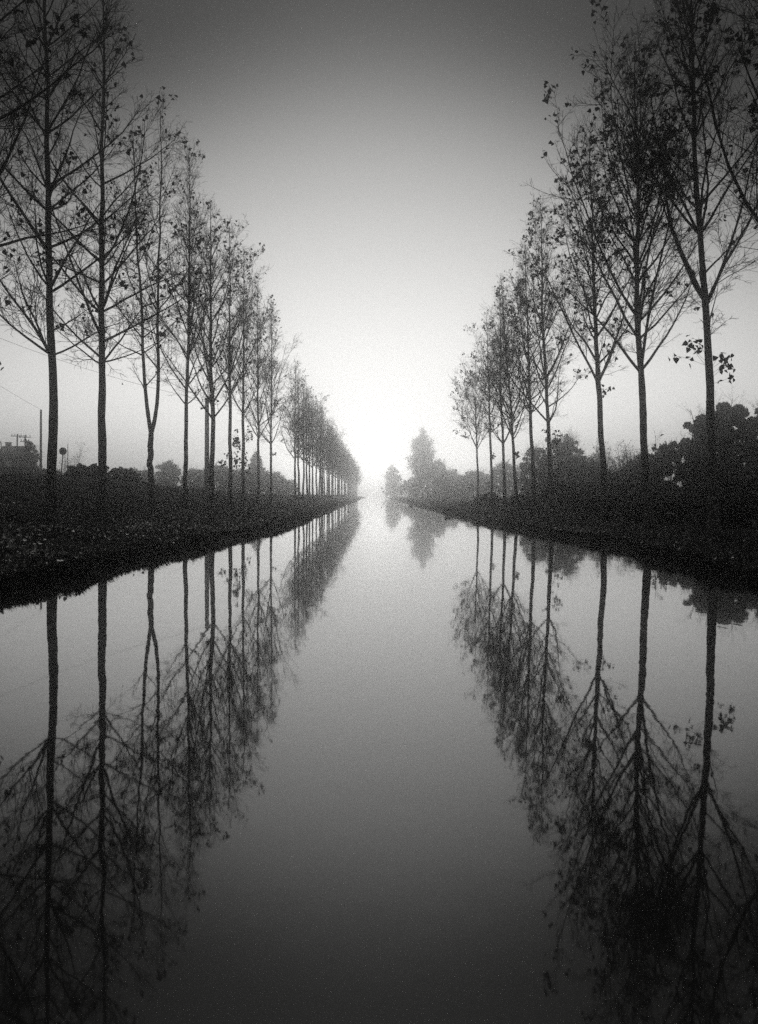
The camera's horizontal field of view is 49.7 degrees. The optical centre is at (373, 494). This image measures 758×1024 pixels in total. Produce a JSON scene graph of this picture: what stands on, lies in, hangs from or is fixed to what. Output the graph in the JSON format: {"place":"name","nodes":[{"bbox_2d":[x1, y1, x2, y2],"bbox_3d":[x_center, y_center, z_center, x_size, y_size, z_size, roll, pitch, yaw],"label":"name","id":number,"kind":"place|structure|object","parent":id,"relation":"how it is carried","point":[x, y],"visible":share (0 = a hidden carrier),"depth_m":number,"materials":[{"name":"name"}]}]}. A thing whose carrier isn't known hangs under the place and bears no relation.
{"place":"outdoors","nodes":[
{"label":"outdoors","id":0,"kind":"place"},
{"bbox_2d":[0,497,757,1023],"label":"water","id":1,"kind":"structure","parent":0,"point":[376,761],"depth_m":4.38,"materials":[{"name":"black liquid"}]},
{"bbox_2d":[444,508,452,513],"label":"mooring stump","id":2,"kind":"object","parent":1,"relation":"in","point":[446,510],"visible":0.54,"depth_m":65.86,"materials":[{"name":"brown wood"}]},
{"bbox_2d":[0,472,757,597],"bbox_3d":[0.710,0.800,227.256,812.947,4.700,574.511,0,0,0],"label":"ground","id":3,"kind":"structure","parent":0,"point":[23,498],"depth_m":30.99,"materials":[{"name":"black plant"}]},
{"bbox_2d":[0,441,1,471],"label":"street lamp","id":4,"kind":"object","parent":3,"relation":"on","point":[1,456],"visible":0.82,"depth_m":79.98,"materials":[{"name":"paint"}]},
{"bbox_2d":[0,449,15,470],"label":"farmhouse","id":5,"kind":"object","parent":3,"relation":"on","point":[8,460],"visible":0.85,"depth_m":104.69,"materials":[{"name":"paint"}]},
{"bbox_2d":[2,442,29,466],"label":"farmhouse","id":6,"kind":"object","parent":3,"relation":"on","point":[9,447],"visible":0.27,"depth_m":111.11,"materials":[{"name":"paint"}]},
{"bbox_2d":[16,434,17,467],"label":"utility pole","id":7,"kind":"object","parent":3,"relation":"on","point":[17,452],"visible":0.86,"depth_m":83.95,"materials":[{"name":"grey wood"}]},
{"bbox_2d":[0,466,43,475],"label":"hazy bush","id":8,"kind":"object","parent":3,"relation":"on","point":[18,470],"visible":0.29,"depth_m":71.00,"materials":[{"name":"black plant"}]},
{"bbox_2d":[19,435,30,469],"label":"utility pole","id":9,"kind":"object","parent":3,"relation":"on","point":[24,439],"visible":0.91,"depth_m":85.94,"materials":[{"name":"grey wood"}]},
{"bbox_2d":[14,440,46,469],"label":"hazy tree","id":10,"kind":"object","parent":3,"relation":"on","point":[31,461],"visible":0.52,"depth_m":87.68,"materials":[{"name":"grey plant"}]},
{"bbox_2d":[39,409,41,468],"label":"utility pole","id":11,"kind":"object","parent":3,"relation":"on","point":[40,464],"visible":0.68,"depth_m":82.93,"materials":[{"name":"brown wood"}]},
{"bbox_2d":[36,465,63,474],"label":"hazy bush","id":12,"kind":"object","parent":3,"relation":"on","point":[44,471],"visible":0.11,"depth_m":79.46,"materials":[{"name":"grey plant"}]},
{"bbox_2d":[0,0,125,369],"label":"poplar tree","id":13,"kind":"object","parent":3,"relation":"on","point":[81,31],"visible":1,"depth_m":19.64,"materials":[{"name":"black plant"}]},
{"bbox_2d":[59,447,66,473],"bbox_3d":[-21.257,-1.963,56.035,0.524,2.572,0.106,0,0,0],"label":"road sign","id":14,"kind":"object","parent":3,"relation":"on","point":[62,451],"visible":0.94,"depth_m":55.98,"materials":[{"name":"metal"}]},
{"bbox_2d":[58,455,75,474],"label":"hazy tree","id":15,"kind":"object","parent":3,"relation":"on","point":[65,466],"visible":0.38,"depth_m":160.11,"materials":[{"name":"grey plant"}]},
{"bbox_2d":[68,444,87,465],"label":"hazy tree","id":16,"kind":"object","parent":3,"relation":"on","point":[79,455],"visible":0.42,"depth_m":164.97,"materials":[{"name":"grey plant"}]},
{"bbox_2d":[0,0,158,522],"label":"poplar tree","id":17,"kind":"object","parent":3,"relation":"on","point":[51,512],"visible":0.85,"depth_m":24.77,"materials":[{"name":"black plant"}]},
{"bbox_2d":[62,463,116,479],"bbox_3d":[-16.295,-1.260,46.071,3.118,1.101,2.969,0,0,0],"label":"hedge bush","id":18,"kind":"object","parent":3,"relation":"on","point":[79,470],"visible":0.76,"depth_m":45.43,"materials":[{"name":"black plant"}]},
{"bbox_2d":[2,0,224,516],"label":"poplar tree","id":19,"kind":"object","parent":3,"relation":"on","point":[102,508],"visible":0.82,"depth_m":29.30,"materials":[{"name":"black plant"}]},
{"bbox_2d":[108,466,147,482],"bbox_3d":[-16.636,-1.254,54.059,3.297,1.286,2.784,0,0,0],"label":"hedge bush","id":20,"kind":"object","parent":3,"relation":"on","point":[123,474],"visible":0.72,"depth_m":53.41,"materials":[{"name":"black plant"}]},
{"bbox_2d":[132,466,166,484],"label":"hazy bush","id":21,"kind":"object","parent":3,"relation":"on","point":[144,473],"visible":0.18,"depth_m":128.90,"materials":[{"name":"grey plant"}]},
{"bbox_2d":[81,86,230,510],"bbox_3d":[-9.729,-8.624,36.239,6.176,19.139,5.743,0,0,-22],"label":"poplar tree","id":22,"kind":"object","parent":3,"relation":"on","point":[154,505],"visible":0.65,"depth_m":36.30,"materials":[{"name":"black plant"}]},
{"bbox_2d":[0,498,325,577],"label":"fallen leaves","id":23,"kind":"object","parent":3,"relation":"on","point":[14,546],"visible":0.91,"depth_m":24.01,"materials":[{"name":"black plant"}]},
{"bbox_2d":[154,458,182,486],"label":"hazy tree","id":24,"kind":"object","parent":3,"relation":"on","point":[173,478],"visible":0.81,"depth_m":149.00,"materials":[{"name":"grey plant"}]},
{"bbox_2d":[115,139,239,506],"bbox_3d":[-9.868,-8.882,41.954,5.903,19.509,5.494,0,0,-32],"label":"poplar tree","id":25,"kind":"object","parent":3,"relation":"on","point":[189,343],"visible":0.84,"depth_m":42.29,"materials":[{"name":"black plant"}]},
{"bbox_2d":[0,498,358,598],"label":"bank grass","id":26,"kind":"structure","parent":3,"relation":"on","point":[42,578],"depth_m":17.73,"materials":[{"name":"black plant"}]},
{"bbox_2d":[178,465,203,488],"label":"hazy bush","id":27,"kind":"object","parent":3,"relation":"on","point":[197,479],"visible":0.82,"depth_m":149.19,"materials":[{"name":"grey plant"}]},
{"bbox_2d":[146,194,263,505],"bbox_3d":[-9.915,-8.669,48.467,6.246,19.081,5.978,0,0,18],"label":"poplar tree","id":28,"kind":"object","parent":3,"relation":"on","point":[210,398],"visible":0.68,"depth_m":48.80,"materials":[{"name":"black plant"}]},
{"bbox_2d":[204,400,208,490],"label":"trunk","id":29,"kind":"object","parent":3,"relation":"on","point":[206,476],"visible":0.73,"depth_m":67.84,"materials":[{"name":"black wood"}]},
{"bbox_2d":[0,338,193,397],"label":"overhead cable","id":30,"kind":"object","parent":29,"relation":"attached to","point":[98,372],"visible":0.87,"depth_m":62.34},
{"bbox_2d":[201,463,247,492],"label":"hazy tree","id":31,"kind":"object","parent":3,"relation":"on","point":[221,473],"visible":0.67,"depth_m":159.10,"materials":[{"name":"grey plant"}]},
{"bbox_2d":[182,215,279,504],"bbox_3d":[-9.316,-8.986,55.389,6.214,19.936,5.254,0,0,21],"label":"poplar tree","id":32,"kind":"object","parent":3,"relation":"on","point":[230,443],"visible":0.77,"depth_m":55.26,"materials":[{"name":"black plant"}]},
{"bbox_2d":[212,253,272,503],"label":"poplar tree","id":33,"kind":"object","parent":3,"relation":"on","point":[243,473],"visible":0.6,"depth_m":61.23,"materials":[{"name":"black plant"}]},
{"bbox_2d":[224,467,260,493],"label":"hazy bush","id":34,"kind":"object","parent":3,"relation":"on","point":[250,485],"visible":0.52,"depth_m":164.02,"materials":[{"name":"grey plant"}]},
{"bbox_2d":[245,451,269,491],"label":"conifer","id":35,"kind":"object","parent":3,"relation":"on","point":[263,474],"visible":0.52,"depth_m":198.99,"materials":[{"name":"grey plant"}]},
{"bbox_2d":[222,274,293,502],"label":"poplar tree","id":36,"kind":"object","parent":3,"relation":"on","point":[264,367],"visible":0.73,"depth_m":68.93,"materials":[{"name":"black plant"}]},
{"bbox_2d":[246,299,301,501],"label":"poplar tree","id":37,"kind":"object","parent":3,"relation":"on","point":[269,380],"visible":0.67,"depth_m":77.37,"materials":[{"name":"black plant"}]},
{"bbox_2d":[260,470,292,493],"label":"hazy bush","id":38,"kind":"object","parent":3,"relation":"on","point":[277,478],"visible":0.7,"depth_m":208.95,"materials":[{"name":"grey plant"}]},
{"bbox_2d":[276,479,301,494],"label":"hazy bush","id":39,"kind":"object","parent":3,"relation":"on","point":[290,484],"visible":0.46,"depth_m":228.60,"materials":[{"name":"grey plant"}]},
{"bbox_2d":[268,357,317,500],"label":"poplar tree","id":40,"kind":"object","parent":3,"relation":"on","point":[295,402],"visible":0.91,"depth_m":101.58,"materials":[{"name":"black plant"}]},
{"bbox_2d":[278,366,316,499],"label":"poplar tree","id":41,"kind":"object","parent":3,"relation":"on","point":[298,447],"visible":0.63,"depth_m":107.37,"materials":[{"name":"black plant"}]},
{"bbox_2d":[282,381,329,499],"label":"poplar tree","id":42,"kind":"object","parent":3,"relation":"on","point":[303,459],"visible":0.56,"depth_m":114.33,"materials":[{"name":"black plant"}]},
{"bbox_2d":[291,390,324,498],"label":"poplar tree","id":43,"kind":"object","parent":3,"relation":"on","point":[309,494],"visible":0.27,"depth_m":126.27,"materials":[{"name":"black plant"}]},
{"bbox_2d":[293,390,328,498],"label":"poplar tree","id":44,"kind":"object","parent":3,"relation":"on","point":[312,497],"visible":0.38,"depth_m":133.03,"materials":[{"name":"black plant"}]},
{"bbox_2d":[295,382,328,499],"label":"poplar tree","id":45,"kind":"object","parent":3,"relation":"on","point":[306,460],"visible":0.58,"depth_m":120.09,"materials":[{"name":"black plant"}]},
{"bbox_2d":[301,406,330,498],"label":"poplar tree","id":46,"kind":"object","parent":3,"relation":"on","point":[320,451],"visible":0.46,"depth_m":145.40,"materials":[{"name":"black plant"}]},
{"bbox_2d":[300,401,334,499],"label":"poplar tree","id":47,"kind":"object","parent":3,"relation":"on","point":[315,456],"visible":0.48,"depth_m":138.66,"materials":[{"name":"black plant"}]},
{"bbox_2d":[310,413,337,498],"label":"poplar tree","id":48,"kind":"object","parent":3,"relation":"on","point":[325,461],"visible":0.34,"depth_m":162.89,"materials":[{"name":"black plant"}]},
{"bbox_2d":[314,420,335,498],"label":"poplar tree","id":49,"kind":"object","parent":3,"relation":"on","point":[327,469],"visible":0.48,"depth_m":169.58,"materials":[{"name":"grey plant"}]},
{"bbox_2d":[311,407,340,498],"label":"poplar tree","id":50,"kind":"object","parent":3,"relation":"on","point":[321,421],"visible":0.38,"depth_m":151.26,"materials":[{"name":"black plant"}]},
{"bbox_2d":[313,407,338,498],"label":"poplar tree","id":51,"kind":"object","parent":3,"relation":"on","point":[325,451],"visible":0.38,"depth_m":157.09,"materials":[{"name":"black plant"}]},
{"bbox_2d":[325,425,340,497],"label":"poplar tree","id":52,"kind":"object","parent":3,"relation":"on","point":[331,460],"visible":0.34,"depth_m":175.96,"materials":[{"name":"grey plant"}]},
{"bbox_2d":[326,429,340,495],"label":"poplar tree","id":53,"kind":"object","parent":3,"relation":"on","point":[334,465],"visible":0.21,"depth_m":194.35,"materials":[{"name":"grey plant"}]},
{"bbox_2d":[325,424,347,497],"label":"poplar tree","id":54,"kind":"object","parent":3,"relation":"on","point":[333,459],"visible":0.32,"depth_m":182.09,"materials":[{"name":"grey plant"}]},
{"bbox_2d":[328,417,345,497],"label":"poplar tree","id":55,"kind":"object","parent":3,"relation":"on","point":[333,429],"visible":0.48,"depth_m":187.91,"materials":[{"name":"grey plant"}]},
{"bbox_2d":[330,444,343,497],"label":"poplar tree","id":56,"kind":"object","parent":3,"relation":"on","point":[333,477],"visible":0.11,"depth_m":199.96,"materials":[{"name":"grey plant"}]},
{"bbox_2d":[333,439,343,477],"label":"poplar tree","id":57,"kind":"object","parent":3,"relation":"on","point":[339,460],"visible":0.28,"depth_m":211.82,"materials":[{"name":"grey plant"}]},
{"bbox_2d":[334,433,347,497],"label":"poplar tree","id":58,"kind":"object","parent":3,"relation":"on","point":[338,468],"visible":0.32,"depth_m":223.94,"materials":[{"name":"grey plant"}]},
{"bbox_2d":[334,429,348,497],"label":"poplar tree","id":59,"kind":"object","parent":3,"relation":"on","point":[339,466],"visible":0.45,"depth_m":205.60,"materials":[{"name":"grey plant"}]},
{"bbox_2d":[336,435,346,497],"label":"poplar tree","id":60,"kind":"object","parent":3,"relation":"on","point":[337,467],"visible":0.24,"depth_m":218.20,"materials":[{"name":"grey plant"}]},
{"bbox_2d":[336,440,348,496],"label":"poplar tree","id":61,"kind":"object","parent":3,"relation":"on","point":[341,470],"visible":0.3,"depth_m":229.80,"materials":[{"name":"grey plant"}]},
{"bbox_2d":[341,442,351,497],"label":"poplar tree","id":62,"kind":"object","parent":3,"relation":"on","point":[343,470],"visible":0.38,"depth_m":242.54,"materials":[{"name":"grey plant"}]},
{"bbox_2d":[342,452,351,496],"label":"poplar tree","id":63,"kind":"object","parent":3,"relation":"on","point":[344,472],"visible":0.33,"depth_m":249.13,"materials":[{"name":"grey plant"}]},
{"bbox_2d":[342,448,354,496],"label":"poplar tree","id":64,"kind":"object","parent":3,"relation":"on","point":[347,469],"visible":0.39,"depth_m":299.37,"materials":[{"name":"grey plant"}]},
{"bbox_2d":[345,446,353,496],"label":"poplar tree","id":65,"kind":"object","parent":3,"relation":"on","point":[347,475],"visible":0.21,"depth_m":280.62,"materials":[{"name":"grey plant"}]},
{"bbox_2d":[348,455,356,494],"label":"poplar tree","id":66,"kind":"object","parent":3,"relation":"on","point":[350,471],"visible":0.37,"depth_m":311.97,"materials":[{"name":"grey plant"}]},
{"bbox_2d":[381,461,403,496],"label":"hazy tree","id":67,"kind":"object","parent":3,"relation":"on","point":[394,478],"visible":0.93,"depth_m":473.34,"materials":[{"name":"grey plant"}]},
{"bbox_2d":[395,476,428,497],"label":"hazy bush","id":68,"kind":"object","parent":3,"relation":"on","point":[411,484],"visible":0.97,"depth_m":378.26,"materials":[{"name":"grey plant"}]},
{"bbox_2d":[403,423,436,496],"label":"lombardy poplar","id":69,"kind":"object","parent":3,"relation":"on","point":[421,447],"visible":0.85,"depth_m":388.11,"materials":[{"name":"grey plant"}]},
{"bbox_2d":[418,458,447,496],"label":"hazy tree","id":70,"kind":"object","parent":3,"relation":"on","point":[437,466],"visible":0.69,"depth_m":368.62,"materials":[{"name":"grey plant"}]},
{"bbox_2d":[432,465,459,496],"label":"hazy bush","id":71,"kind":"object","parent":3,"relation":"on","point":[446,473],"visible":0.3,"depth_m":349.35,"materials":[{"name":"grey plant"}]},
{"bbox_2d":[433,472,470,497],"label":"hazy bush","id":72,"kind":"object","parent":3,"relation":"on","point":[448,490],"visible":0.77,"depth_m":317.17,"materials":[{"name":"grey plant"}]},
{"bbox_2d":[453,467,496,497],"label":"hazy tree","id":73,"kind":"object","parent":3,"relation":"on","point":[469,478],"visible":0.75,"depth_m":277.88,"materials":[{"name":"grey plant"}]},
{"bbox_2d":[448,352,506,506],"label":"poplar tree","id":74,"kind":"object","parent":3,"relation":"on","point":[466,410],"visible":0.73,"depth_m":86.08,"materials":[{"name":"grey plant"}]},
{"bbox_2d":[460,310,513,507],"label":"poplar tree","id":75,"kind":"object","parent":3,"relation":"on","point":[490,442],"visible":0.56,"depth_m":75.75,"materials":[{"name":"black plant"}]},
{"bbox_2d":[471,492,506,507],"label":"waterside bush","id":76,"kind":"object","parent":3,"relation":"on","point":[485,498],"visible":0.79,"depth_m":81.34,"materials":[{"name":"black plant"}]},
{"bbox_2d":[462,286,538,509],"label":"poplar tree","id":77,"kind":"object","parent":3,"relation":"on","point":[502,441],"visible":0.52,"depth_m":68.36,"materials":[{"name":"black plant"}]},
{"bbox_2d":[481,458,522,498],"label":"hazy tree","id":78,"kind":"object","parent":3,"relation":"on","point":[498,469],"visible":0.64,"depth_m":223.58,"materials":[{"name":"grey plant"}]},
{"bbox_2d":[472,273,547,510],"bbox_3d":[10.330,-7.824,62.295,6.226,18.685,6.733,0,0,16],"label":"poplar tree","id":79,"kind":"object","parent":3,"relation":"on","point":[507,385],"visible":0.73,"depth_m":62.68,"materials":[{"name":"black plant"}]},
{"bbox_2d":[501,493,544,509],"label":"waterside bush","id":80,"kind":"object","parent":3,"relation":"on","point":[525,501],"visible":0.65,"depth_m":69.37,"materials":[{"name":"black plant"}]},
{"bbox_2d":[517,440,548,501],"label":"hedge bush","id":81,"kind":"object","parent":3,"relation":"on","point":[525,469],"visible":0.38,"depth_m":129.44,"materials":[{"name":"black plant"}]},
{"bbox_2d":[493,235,576,513],"bbox_3d":[10.656,-8.134,55.503,5.819,19.390,5.923,0,0,0],"label":"poplar tree","id":82,"kind":"object","parent":3,"relation":"on","point":[530,411],"visible":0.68,"depth_m":55.77,"materials":[{"name":"black plant"}]},
{"bbox_2d":[482,192,598,515],"bbox_3d":[10.419,-8.482,50.687,7.146,20.045,6.999,0,0,0],"label":"poplar tree","id":83,"kind":"object","parent":3,"relation":"on","point":[548,418],"visible":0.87,"depth_m":50.25,"materials":[{"name":"black plant"}]},
{"bbox_2d":[525,427,585,501],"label":"leafy tree","id":84,"kind":"object","parent":3,"relation":"on","point":[565,446],"visible":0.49,"depth_m":118.88,"materials":[{"name":"black plant"}]},
{"bbox_2d":[536,480,609,510],"bbox_3d":[15.507,0.094,63.864,5.837,2.516,5.830,0,0,-37],"label":"hedge bush","id":85,"kind":"object","parent":3,"relation":"on","point":[583,494],"visible":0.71,"depth_m":63.19,"materials":[{"name":"black plant"}]},
{"bbox_2d":[395,499,757,586],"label":"bank grass","id":86,"kind":"structure","parent":3,"relation":"on","point":[697,561],"depth_m":19.96,"materials":[{"name":"black plant"}]},
{"bbox_2d":[554,450,599,500],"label":"hedge bush","id":87,"kind":"object","parent":3,"relation":"on","point":[574,468],"visible":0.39,"depth_m":114.51,"materials":[{"name":"black plant"}]},
{"bbox_2d":[502,125,654,520],"bbox_3d":[10.057,-8.005,39.616,7.093,19.058,6.768,0,0,19],"label":"poplar tree","id":88,"kind":"object","parent":3,"relation":"on","point":[598,374],"visible":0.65,"depth_m":38.94,"materials":[{"name":"black plant"}]},
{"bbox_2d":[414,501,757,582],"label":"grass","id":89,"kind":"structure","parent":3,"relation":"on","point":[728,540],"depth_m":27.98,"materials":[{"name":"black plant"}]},
{"bbox_2d":[578,441,616,488],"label":"twiggy shrub","id":90,"kind":"object","parent":3,"relation":"on","point":[597,471],"visible":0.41,"depth_m":99.89,"materials":[{"name":"black plant"}]},
{"bbox_2d":[450,506,756,563],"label":"fallen leaves","id":91,"kind":"object","parent":3,"relation":"on","point":[693,543],"visible":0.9,"depth_m":27.86,"materials":[{"name":"black plant"}]},
{"bbox_2d":[572,469,657,509],"bbox_3d":[19.558,-0.420,65.881,6.972,3.531,7.160,0,0,0],"label":"hedge bush","id":92,"kind":"object","parent":3,"relation":"on","point":[625,484],"visible":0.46,"depth_m":64.54,"materials":[{"name":"black plant"}]},
{"bbox_2d":[519,0,723,526],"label":"poplar tree","id":93,"kind":"object","parent":3,"relation":"on","point":[639,317],"visible":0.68,"depth_m":32.51,"materials":[{"name":"black plant"}]},
{"bbox_2d":[606,440,649,475],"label":"twiggy shrub","id":94,"kind":"object","parent":3,"relation":"on","point":[621,460],"visible":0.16,"depth_m":94.80,"materials":[{"name":"grey plant"}]},
{"bbox_2d":[617,452,678,497],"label":"hedge bush","id":95,"kind":"object","parent":3,"relation":"on","point":[630,467],"visible":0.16,"depth_m":71.59,"materials":[{"name":"black plant"}]},
{"bbox_2d":[634,429,673,497],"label":"sapling","id":96,"kind":"object","parent":3,"relation":"on","point":[658,461],"visible":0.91,"depth_m":60.03,"materials":[{"name":"black plant"}]},
{"bbox_2d":[564,0,757,535],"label":"poplar tree","id":97,"kind":"object","parent":3,"relation":"on","point":[714,527],"visible":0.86,"depth_m":26.39,"materials":[{"name":"black plant"}]},
{"bbox_2d":[602,494,723,523],"bbox_3d":[13.504,0.670,37.082,6.457,1.447,2.477,0,0,0],"label":"hedge bush","id":98,"kind":"object","parent":3,"relation":"on","point":[682,506],"visible":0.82,"depth_m":36.58,"materials":[{"name":"black plant"}]},
{"bbox_2d":[649,437,706,498],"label":"hedge bush","id":99,"kind":"object","parent":3,"relation":"on","point":[668,469],"visible":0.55,"depth_m":67.07,"materials":[{"name":"black plant"}]},
{"bbox_2d":[630,0,757,249],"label":"poplar tree","id":100,"kind":"object","parent":3,"relation":"on","point":[753,106],"visible":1,"depth_m":20.57,"materials":[{"name":"black plant"}]},
{"bbox_2d":[670,388,757,495],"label":"ivy bush","id":101,"kind":"object","parent":3,"relation":"on","point":[731,445],"visible":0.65,"depth_m":64.71,"materials":[{"name":"black plant"}]},
{"bbox_2d":[670,465,757,516],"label":"hedge bush","id":102,"kind":"object","parent":3,"relation":"on","point":[736,481],"visible":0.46,"depth_m":40.87,"materials":[{"name":"black plant"}]},
{"bbox_2d":[743,399,757,465],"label":"hedge bush","id":103,"kind":"object","parent":3,"relation":"on","point":[752,428],"visible":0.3,"depth_m":67.49,"materials":[{"name":"black plant"}]},
{"bbox_2d":[0,0,757,496],"label":"sky","id":104,"kind":"structure","parent":0,"point":[378,153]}
]}

